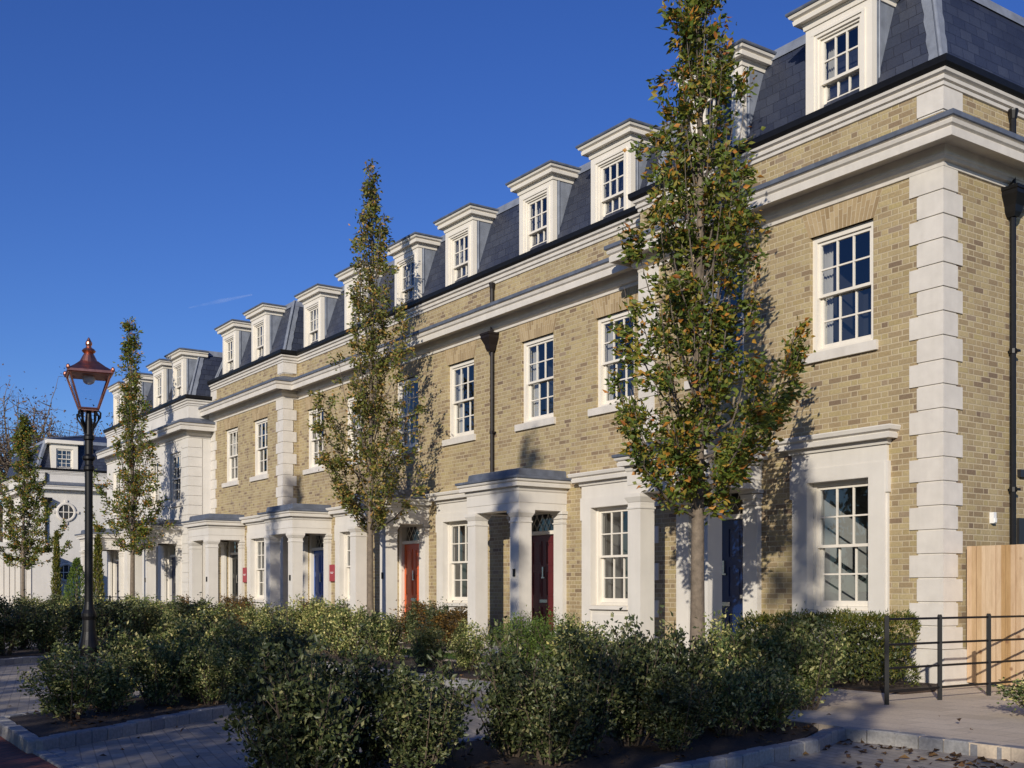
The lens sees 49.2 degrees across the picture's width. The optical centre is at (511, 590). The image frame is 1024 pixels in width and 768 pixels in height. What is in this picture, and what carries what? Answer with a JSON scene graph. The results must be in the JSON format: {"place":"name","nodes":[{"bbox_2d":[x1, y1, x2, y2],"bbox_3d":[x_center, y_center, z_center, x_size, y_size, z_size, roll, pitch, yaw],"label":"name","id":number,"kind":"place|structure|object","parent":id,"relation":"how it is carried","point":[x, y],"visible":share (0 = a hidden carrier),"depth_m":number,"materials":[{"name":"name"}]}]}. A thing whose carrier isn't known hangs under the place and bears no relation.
{"place":"outdoors","nodes":[
{"label":"outdoors","id":0,"kind":"place"},
{"bbox_2d":[0,542,54,606],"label":"white garage","id":1,"kind":"structure","parent":0,"point":[37,579],"depth_m":52.67,"materials":[{"name":"paint"}]},
{"bbox_2d":[0,557,30,605],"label":"boarded door","id":2,"kind":"structure","parent":1,"relation":"in","point":[4,569],"depth_m":52.27,"materials":[{"name":"white paint"}]},
{"bbox_2d":[0,736,57,767],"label":"red road","id":3,"kind":"structure","parent":0,"point":[12,755],"depth_m":8.42,"materials":[{"name":"red asphalt"}]},
{"bbox_2d":[257,260,394,618],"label":"terraced house","id":4,"kind":"structure","parent":0,"point":[313,525],"depth_m":29.12,"materials":[{"name":"beige brick"}]},
{"bbox_2d":[303,408,324,474],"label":"window","id":5,"kind":"structure","parent":4,"relation":"in","point":[314,448],"depth_m":30.31,"materials":[{"name":"white paint"}]},
{"bbox_2d":[314,550,323,606],"bbox_3d":[-5.093,-0.008,29.863,0.080,2.116,0.912,0,0,-35],"label":"door","id":6,"kind":"structure","parent":4,"relation":"in","point":[318,555],"depth_m":29.95,"materials":[{"name":"wood"}]},
{"bbox_2d":[326,506,349,607],"bbox_3d":[-4.069,-0.485,28.164,0.450,3.310,1.950,0,0,-35],"label":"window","id":7,"kind":"structure","parent":4,"relation":"in","point":[341,533],"depth_m":28.59,"materials":[{"name":"white paint"}]},
{"bbox_2d":[347,197,518,645],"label":"terraced house","id":8,"kind":"structure","parent":0,"point":[444,288],"depth_m":24.45,"materials":[{"name":"beige brick"}]},
{"bbox_2d":[390,377,419,456],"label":"window","id":9,"kind":"structure","parent":8,"relation":"in","point":[406,398],"depth_m":26.22,"materials":[{"name":"white paint"}]},
{"bbox_2d":[405,544,418,616],"bbox_3d":[-2.252,-0.008,25.755,0.080,2.116,0.912,0,0,-35],"label":"door","id":10,"kind":"structure","parent":8,"relation":"in","point":[411,550],"depth_m":25.86,"materials":[{"name":"orange paint"}]},
{"bbox_2d":[425,490,467,629],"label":"window","id":11,"kind":"structure","parent":8,"relation":"in","point":[451,523],"depth_m":24.40,"materials":[{"name":"white paint"}]},
{"bbox_2d":[442,359,475,446],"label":"window","id":12,"kind":"structure","parent":8,"relation":"in","point":[461,374],"depth_m":24.30,"materials":[{"name":"white paint"}]},
{"bbox_2d":[0,634,1023,767],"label":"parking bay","id":13,"kind":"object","parent":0,"point":[189,743],"depth_m":8.86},
{"bbox_2d":[0,642,173,658],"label":"planting bed","id":14,"kind":"object","parent":13,"relation":"on","point":[22,652],"visible":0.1,"depth_m":20.68,"materials":[{"name":"brown soil"}]},
{"bbox_2d":[0,594,35,655],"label":"evergreen shrub","id":15,"kind":"object","parent":14,"relation":"on","point":[11,629],"visible":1,"depth_m":20.01,"materials":[{"name":"green plant"}]},
{"bbox_2d":[10,597,81,652],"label":"variegated shrub","id":16,"kind":"object","parent":14,"relation":"on","point":[44,636],"visible":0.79,"depth_m":20.87,"materials":[{"name":"green plant"}]},
{"bbox_2d":[52,589,119,649],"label":"evergreen shrub","id":17,"kind":"object","parent":14,"relation":"on","point":[73,610],"visible":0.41,"depth_m":21.75,"materials":[{"name":"green plant"}]},
{"bbox_2d":[82,591,146,645],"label":"evergreen shrub","id":18,"kind":"object","parent":14,"relation":"on","point":[119,612],"visible":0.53,"depth_m":22.78,"materials":[{"name":"green plant"}]},
{"bbox_2d":[108,598,174,643],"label":"variegated shrub","id":19,"kind":"object","parent":14,"relation":"on","point":[149,623],"visible":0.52,"depth_m":23.78,"materials":[{"name":"green plant"}]},
{"bbox_2d":[0,691,259,753],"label":"kerb","id":20,"kind":"structure","parent":13,"relation":"on","point":[21,738],"depth_m":9.62,"materials":[{"name":"stone"}]},
{"bbox_2d":[8,686,256,736],"bbox_3d":[-3.434,1.235,11.884,1.471,0.130,5.936,0,0,19],"label":"planting bed","id":21,"kind":"object","parent":13,"relation":"on","point":[39,725],"visible":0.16,"depth_m":10.36,"materials":[{"name":"brown soil"}]},
{"bbox_2d":[17,634,123,719],"bbox_3d":[-4.019,0.782,10.223,0.895,0.782,0.863,0,0,-8],"label":"variegated shrub","id":22,"kind":"object","parent":21,"relation":"on","point":[59,687],"visible":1,"depth_m":10.05,"materials":[{"name":"green plant"}]},
{"bbox_2d":[63,337,114,700],"bbox_3d":[-4.389,-0.728,11.601,0.473,3.795,0.473,0,0,-26],"label":"lamp post","id":23,"kind":"object","parent":21,"relation":"on","point":[88,368],"visible":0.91,"depth_m":11.56,"materials":[{"name":"black metal"}]},
{"bbox_2d":[73,640,145,711],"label":"variegated shrub","id":24,"kind":"object","parent":21,"relation":"on","point":[116,694],"visible":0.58,"depth_m":10.74,"materials":[{"name":"green plant"}]},
{"bbox_2d":[97,613,149,697],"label":"variegated shrub","id":25,"kind":"object","parent":21,"relation":"on","point":[124,641],"visible":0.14,"depth_m":11.99,"materials":[{"name":"green plant"}]},
{"bbox_2d":[114,632,204,706],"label":"variegated shrub","id":26,"kind":"object","parent":21,"relation":"on","point":[157,670],"visible":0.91,"depth_m":11.25,"materials":[{"name":"green plant"}]},
{"bbox_2d":[134,605,211,692],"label":"variegated shrub","id":27,"kind":"object","parent":21,"relation":"on","point":[168,625],"visible":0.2,"depth_m":12.75,"materials":[{"name":"green plant"}]},
{"bbox_2d":[155,620,229,700],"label":"variegated shrub","id":28,"kind":"object","parent":21,"relation":"on","point":[182,643],"visible":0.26,"depth_m":11.85,"materials":[{"name":"green plant"}]},
{"bbox_2d":[175,636,245,704],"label":"variegated shrub","id":29,"kind":"object","parent":21,"relation":"on","point":[217,668],"visible":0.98,"depth_m":11.40,"materials":[{"name":"green plant"}]},
{"bbox_2d":[186,604,267,683],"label":"evergreen shrub","id":30,"kind":"object","parent":21,"relation":"on","point":[206,626],"visible":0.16,"depth_m":13.67,"materials":[{"name":"green plant"}]},
{"bbox_2d":[199,618,282,693],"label":"variegated shrub","id":31,"kind":"object","parent":21,"relation":"on","point":[238,632],"visible":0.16,"depth_m":12.56,"materials":[{"name":"green plant"}]},
{"bbox_2d":[214,627,276,697],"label":"variegated shrub","id":32,"kind":"object","parent":21,"relation":"on","point":[243,647],"visible":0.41,"depth_m":12.09,"materials":[{"name":"green plant"}]},
{"bbox_2d":[255,613,319,680],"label":"evergreen shrub","id":33,"kind":"object","parent":21,"relation":"on","point":[277,638],"visible":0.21,"depth_m":12.88,"materials":[{"name":"green plant"}]},
{"bbox_2d":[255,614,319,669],"bbox_3d":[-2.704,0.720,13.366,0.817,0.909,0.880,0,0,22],"label":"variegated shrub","id":34,"kind":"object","parent":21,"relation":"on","point":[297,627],"visible":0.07,"depth_m":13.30,"materials":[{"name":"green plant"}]},
{"bbox_2d":[10,674,996,767],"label":"fallen leaves","id":35,"kind":"object","parent":13,"relation":"on","point":[486,742],"visible":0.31,"depth_m":9.16,"materials":[{"name":"brown plant"}]},
{"bbox_2d":[252,718,817,767],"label":"planting bed","id":36,"kind":"object","parent":13,"relation":"on","point":[641,756],"visible":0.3,"depth_m":8.06,"materials":[{"name":"brown soil"}]},
{"bbox_2d":[214,633,338,767],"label":"evergreen shrub","id":37,"kind":"object","parent":36,"relation":"on","point":[260,719],"visible":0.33,"depth_m":6.68,"materials":[{"name":"green plant"}]},
{"bbox_2d":[226,631,379,767],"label":"evergreen shrub","id":38,"kind":"object","parent":36,"relation":"on","point":[300,713],"visible":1,"depth_m":6.37,"materials":[{"name":"green plant"}]},
{"bbox_2d":[291,623,423,767],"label":"evergreen shrub","id":39,"kind":"object","parent":36,"relation":"on","point":[371,683],"visible":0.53,"depth_m":7.09,"materials":[{"name":"green plant"}]},
{"bbox_2d":[362,663,471,767],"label":"evergreen shrub","id":40,"kind":"object","parent":36,"relation":"on","point":[428,729],"visible":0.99,"depth_m":6.85,"materials":[{"name":"green plant"}]},
{"bbox_2d":[419,648,481,760],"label":"evergreen shrub","id":41,"kind":"object","parent":36,"relation":"on","point":[444,669],"visible":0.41,"depth_m":7.68,"materials":[{"name":"green plant"}]},
{"bbox_2d":[457,616,560,757],"bbox_3d":[0.008,0.678,7.847,0.719,0.994,0.731,0,0,24],"label":"evergreen shrub","id":42,"kind":"object","parent":36,"relation":"on","point":[500,727],"visible":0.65,"depth_m":7.81,"materials":[{"name":"green plant"}]},
{"bbox_2d":[493,650,608,765],"bbox_3d":[0.245,0.792,7.499,0.741,0.762,0.715,0,0,-6],"label":"evergreen shrub","id":43,"kind":"object","parent":36,"relation":"on","point":[562,706],"visible":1,"depth_m":7.43,"materials":[{"name":"green plant"}]},
{"bbox_2d":[533,621,638,753],"bbox_3d":[0.482,0.692,8.051,0.745,0.965,0.764,0,0,-15],"label":"evergreen shrub","id":44,"kind":"object","parent":36,"relation":"on","point":[572,656],"visible":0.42,"depth_m":7.96,"materials":[{"name":"green plant"}]},
{"bbox_2d":[582,607,687,746],"bbox_3d":[0.902,0.653,8.401,0.784,1.044,0.797,0,0,23],"label":"evergreen shrub","id":45,"kind":"object","parent":36,"relation":"on","point":[627,729],"visible":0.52,"depth_m":8.37,"materials":[{"name":"green plant"}]},
{"bbox_2d":[614,605,729,737],"bbox_3d":[1.230,0.646,8.885,0.856,1.056,0.826,0,0,-7],"label":"evergreen shrub","id":46,"kind":"object","parent":36,"relation":"on","point":[697,669],"visible":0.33,"depth_m":8.80,"materials":[{"name":"green plant"}]},
{"bbox_2d":[632,661,723,751],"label":"evergreen shrub","id":47,"kind":"object","parent":36,"relation":"on","point":[680,715],"visible":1,"depth_m":8.08,"materials":[{"name":"green plant"}]},
{"bbox_2d":[690,652,777,736],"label":"variegated shrub","id":48,"kind":"object","parent":36,"relation":"on","point":[734,714],"visible":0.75,"depth_m":8.91,"materials":[{"name":"green plant"}]},
{"bbox_2d":[718,651,801,724],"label":"variegated shrub","id":49,"kind":"object","parent":36,"relation":"on","point":[758,667],"visible":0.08,"depth_m":9.75,"materials":[{"name":"green plant"}]},
{"bbox_2d":[712,657,830,731],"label":"variegated shrub","id":50,"kind":"object","parent":36,"relation":"on","point":[781,707],"visible":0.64,"depth_m":9.21,"materials":[{"name":"green plant"}]},
{"bbox_2d":[655,726,1023,767],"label":"kerb","id":51,"kind":"structure","parent":13,"relation":"on","point":[819,741],"depth_m":8.66,"materials":[{"name":"stone"}]},
{"bbox_2d":[790,738,1016,767],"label":"fallen leaves","id":52,"kind":"object","parent":13,"relation":"on","point":[961,764],"visible":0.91,"depth_m":8.32,"materials":[{"name":"brown plant"}]},
{"bbox_2d":[0,0,1023,529],"label":"sky","id":53,"kind":"structure","parent":0,"point":[181,168],"materials":[{"name":"blue"}]},
{"bbox_2d":[44,621,1023,762],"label":"pavement","id":54,"kind":"structure","parent":0,"point":[983,715],"depth_m":10.45,"materials":[{"name":"grey concrete"}]},
{"bbox_2d":[0,411,72,604],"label":"street tree","id":55,"kind":"object","parent":54,"relation":"on","point":[22,439],"visible":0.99,"depth_m":45.81,"materials":[{"name":"green plant"}]},
{"bbox_2d":[0,435,106,605],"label":"white house","id":56,"kind":"structure","parent":54,"relation":"on","point":[61,462],"depth_m":58.60,"materials":[{"name":"paint"}]},
{"bbox_2d":[50,529,62,599],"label":"cypress tree","id":57,"kind":"object","parent":54,"relation":"on","point":[56,575],"visible":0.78,"depth_m":43.93,"materials":[{"name":"green plant"}]},
{"bbox_2d":[74,372,152,604],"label":"white house","id":58,"kind":"structure","parent":54,"relation":"on","point":[118,570],"depth_m":41.04,"materials":[{"name":"paint"}]},
{"bbox_2d":[128,348,222,603],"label":"white house","id":59,"kind":"structure","parent":54,"relation":"on","point":[179,425],"depth_m":35.33,"materials":[{"name":"paint"}]},
{"bbox_2d":[167,452,180,507],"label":"window","id":60,"kind":"structure","parent":59,"relation":"in","point":[176,458],"depth_m":36.21,"materials":[{"name":"white paint"}]},
{"bbox_2d":[181,300,303,612],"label":"terraced house","id":61,"kind":"structure","parent":54,"relation":"on","point":[251,410],"depth_m":32.37,"materials":[{"name":"beige brick"}]},
{"bbox_2d":[222,427,238,487],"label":"window","id":62,"kind":"structure","parent":61,"relation":"in","point":[232,434],"depth_m":34.15,"materials":[{"name":"white paint"}]},
{"bbox_2d":[239,515,265,609],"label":"window","id":63,"kind":"structure","parent":61,"relation":"in","point":[256,546],"depth_m":32.36,"materials":[{"name":"white paint"}]},
{"bbox_2d":[249,418,268,481],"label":"window","id":64,"kind":"structure","parent":61,"relation":"in","point":[260,425],"depth_m":32.28,"materials":[{"name":"white paint"}]},
{"bbox_2d":[305,159,430,642],"bbox_3d":[-2.921,-3.977,23.595,2.792,10.294,2.544,0,0,17],"label":"street tree","id":65,"kind":"object","parent":54,"relation":"on","point":[368,411],"visible":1,"depth_m":23.57,"materials":[{"name":"green plant"}]},
{"bbox_2d":[398,643,450,650],"bbox_3d":[-1.533,1.225,23.231,1.350,0.150,2.900,0,0,-35],"label":"planting bed","id":66,"kind":"object","parent":54,"relation":"on","point":[408,645],"visible":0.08,"depth_m":23.27,"materials":[{"name":"brown soil"}]},
{"bbox_2d":[423,597,461,645],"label":"hedge plant","id":67,"kind":"object","parent":66,"relation":"on","point":[430,612],"visible":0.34,"depth_m":22.94,"materials":[{"name":"green plant"}]},
{"bbox_2d":[430,606,467,645],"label":"hedge plant","id":68,"kind":"object","parent":66,"relation":"on","point":[449,632],"visible":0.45,"depth_m":22.61,"materials":[{"name":"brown plant"}]},
{"bbox_2d":[49,625,815,705],"bbox_3d":[-7.008,1.225,25.433,1.550,0.150,34.850,0,0,-35],"label":"planting bed","id":69,"kind":"object","parent":54,"relation":"on","point":[459,671],"depth_m":16.65,"materials":[{"name":"brown soil"}]},
{"bbox_2d":[60,557,83,603],"bbox_3d":[-14.003,0.043,36.001,1.031,2.254,1.087,0,0,-35],"label":"conifer","id":70,"kind":"object","parent":69,"relation":"on","point":[75,564],"visible":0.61,"depth_m":35.89,"materials":[{"name":"green plant"}]},
{"bbox_2d":[162,592,232,636],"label":"evergreen shrub","id":71,"kind":"object","parent":69,"relation":"on","point":[182,611],"visible":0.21,"depth_m":26.26,"materials":[{"name":"green plant"}]},
{"bbox_2d":[183,596,247,633],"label":"variegated shrub","id":72,"kind":"object","parent":69,"relation":"on","point":[215,613],"visible":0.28,"depth_m":25.05,"materials":[{"name":"green plant"}]},
{"bbox_2d":[250,601,289,638],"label":"variegated shrub","id":73,"kind":"object","parent":69,"relation":"on","point":[266,621],"visible":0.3,"depth_m":21.71,"materials":[{"name":"green plant"}]},
{"bbox_2d":[269,591,319,647],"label":"variegated shrub","id":74,"kind":"object","parent":69,"relation":"on","point":[297,612],"visible":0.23,"depth_m":21.01,"materials":[{"name":"green plant"}]},
{"bbox_2d":[294,591,340,652],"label":"variegated shrub","id":75,"kind":"object","parent":69,"relation":"on","point":[313,616],"visible":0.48,"depth_m":20.26,"materials":[{"name":"green plant"}]},
{"bbox_2d":[312,600,357,655],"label":"variegated shrub","id":76,"kind":"object","parent":69,"relation":"on","point":[328,631],"visible":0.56,"depth_m":19.44,"materials":[{"name":"green plant"}]},
{"bbox_2d":[327,599,387,657],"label":"variegated shrub","id":77,"kind":"object","parent":69,"relation":"on","point":[345,620],"visible":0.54,"depth_m":18.82,"materials":[{"name":"green plant"}]},
{"bbox_2d":[354,610,416,660],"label":"variegated shrub","id":78,"kind":"object","parent":69,"relation":"on","point":[387,638],"visible":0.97,"depth_m":18.20,"materials":[{"name":"green plant"}]},
{"bbox_2d":[399,619,453,667],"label":"variegated shrub","id":79,"kind":"object","parent":69,"relation":"on","point":[422,644],"visible":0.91,"depth_m":16.59,"materials":[{"name":"green plant"}]},
{"bbox_2d":[444,616,492,670],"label":"variegated shrub","id":80,"kind":"object","parent":69,"relation":"on","point":[465,656],"visible":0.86,"depth_m":15.94,"materials":[{"name":"green plant"}]},
{"bbox_2d":[474,605,554,672],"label":"green shrub","id":81,"kind":"object","parent":69,"relation":"on","point":[510,627],"visible":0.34,"depth_m":15.41,"materials":[{"name":"green plant"}]},
{"bbox_2d":[512,605,603,673],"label":"green shrub","id":82,"kind":"object","parent":69,"relation":"on","point":[531,634],"visible":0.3,"depth_m":14.55,"materials":[{"name":"green plant"}]},
{"bbox_2d":[541,613,614,681],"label":"variegated shrub","id":83,"kind":"object","parent":69,"relation":"on","point":[581,630],"visible":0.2,"depth_m":13.85,"materials":[{"name":"green plant"}]},
{"bbox_2d":[685,606,754,687],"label":"variegated shrub","id":84,"kind":"object","parent":69,"relation":"on","point":[713,638],"visible":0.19,"depth_m":12.12,"materials":[{"name":"green plant"}]},
{"bbox_2d":[712,610,793,684],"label":"variegated shrub","id":85,"kind":"object","parent":69,"relation":"on","point":[745,641],"visible":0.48,"depth_m":11.22,"materials":[{"name":"green plant"}]},
{"bbox_2d":[602,0,815,665],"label":"street tree","id":86,"kind":"object","parent":54,"relation":"on","point":[734,459],"visible":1,"depth_m":13.43,"materials":[{"name":"green plant"}]},
{"bbox_2d":[762,601,858,709],"bbox_3d":[2.891,0.638,11.053,0.940,1.073,0.906,0,0,-5],"label":"variegated shrub","id":87,"kind":"object","parent":54,"relation":"on","point":[811,671],"visible":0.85,"depth_m":10.86,"materials":[{"name":"green plant"}]},
{"bbox_2d":[786,676,936,694],"bbox_3d":[4.122,1.225,14.132,1.400,0.150,2.900,0,0,-35],"label":"planting bed","id":88,"kind":"object","parent":54,"relation":"on","point":[858,686],"visible":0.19,"depth_m":13.36,"materials":[{"name":"brown soil"}]},
{"bbox_2d":[728,608,847,677],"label":"yew hedge","id":89,"kind":"object","parent":88,"relation":"on","point":[763,618],"visible":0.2,"depth_m":14.54,"materials":[{"name":"green plant"}]},
{"bbox_2d":[797,606,922,688],"bbox_3d":[4.193,0.676,13.497,0.965,0.996,1.353,0,0,-35],"label":"yew hedge","id":90,"kind":"object","parent":88,"relation":"on","point":[868,649],"visible":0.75,"depth_m":13.24,"materials":[{"name":"green plant"}]},
{"bbox_2d":[884,613,1023,704],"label":"estate railing","id":91,"kind":"object","parent":54,"relation":"on","point":[940,642],"visible":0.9,"depth_m":11.91,"materials":[{"name":"black metal"}]},
{"bbox_2d":[967,544,1023,685],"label":"timber fence","id":92,"kind":"object","parent":54,"relation":"on","point":[995,580],"visible":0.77,"depth_m":13.66,"materials":[{"name":"brown wood"}]},
{"bbox_2d":[979,673,1023,713],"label":"variegated shrub","id":93,"kind":"object","parent":54,"relation":"on","point":[1019,688],"visible":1,"depth_m":10.38,"materials":[{"name":"green plant"}]},
{"bbox_2d":[455,118,676,654],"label":"terraced house","id":94,"kind":"structure","parent":0,"point":[550,491],"depth_m":20.70,"materials":[{"name":"beige brick"}]},
{"bbox_2d":[514,334,555,431],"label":"window","id":95,"kind":"structure","parent":94,"relation":"in","point":[538,353],"depth_m":22.01,"materials":[{"name":"white paint"}]},
{"bbox_2d":[532,534,553,642],"bbox_3d":[0.617,-0.008,21.599,0.090,2.116,0.912,0,0,-35],"label":"door","id":96,"kind":"structure","parent":94,"relation":"in","point":[542,545],"depth_m":21.62,"materials":[{"name":"red paint"}]},
{"bbox_2d":[567,467,627,654],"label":"window","id":97,"kind":"structure","parent":94,"relation":"in","point":[603,504],"depth_m":20.17,"materials":[{"name":"white paint"}]},
{"bbox_2d":[588,310,636,416],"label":"window","id":98,"kind":"structure","parent":94,"relation":"in","point":[606,361],"depth_m":20.10,"materials":[{"name":"white paint"}]},
{"bbox_2d":[604,0,1023,685],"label":"terraced house","id":99,"kind":"structure","parent":0,"point":[886,162],"depth_m":14.77,"materials":[{"name":"beige brick"}]},
{"bbox_2d":[684,267,747,389],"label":"window","id":100,"kind":"structure","parent":99,"relation":"in","point":[732,302],"depth_m":17.51,"materials":[{"name":"white paint"}]},
{"bbox_2d":[722,519,742,640],"bbox_3d":[3.236,-0.008,17.021,0.090,2.116,0.912,0,0,-35],"label":"door","id":101,"kind":"structure","parent":99,"relation":"in","point":[732,530],"depth_m":16.88,"materials":[{"name":"blue paint"}]},
{"bbox_2d":[773,423,900,678],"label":"window","id":102,"kind":"structure","parent":99,"relation":"in","point":[840,481],"depth_m":15.46,"materials":[{"name":"white paint"}]},
{"bbox_2d":[802,220,877,364],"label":"window","id":103,"kind":"structure","parent":99,"relation":"in","point":[842,259],"depth_m":15.52,"materials":[{"name":"white paint"}]},
{"label":"ground","id":104,"kind":"structure","parent":0,"visible":0},
{"bbox_2d":[0,363,77,541],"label":"autumn tree","id":105,"kind":"object","parent":104,"relation":"on","point":[5,461],"visible":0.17,"depth_m":80.96,"materials":[{"name":"brown plant"}]},
{"label":"lawn strip","id":106,"kind":"structure","parent":0,"visible":0},
{"bbox_2d":[93,531,104,599],"bbox_3d":[-14.811,-0.600,39.992,0.575,3.539,0.578,0,0,-35],"label":"cypress tree","id":107,"kind":"object","parent":106,"relation":"on","point":[98,563],"visible":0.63,"depth_m":39.93,"materials":[{"name":"green plant"}]},
{"bbox_2d":[83,316,176,601],"bbox_3d":[-11.707,-3.623,34.405,2.516,9.588,2.497,0,0,10],"label":"street tree","id":108,"kind":"object","parent":106,"relation":"on","point":[131,390],"visible":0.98,"depth_m":34.17,"materials":[{"name":"green plant"}]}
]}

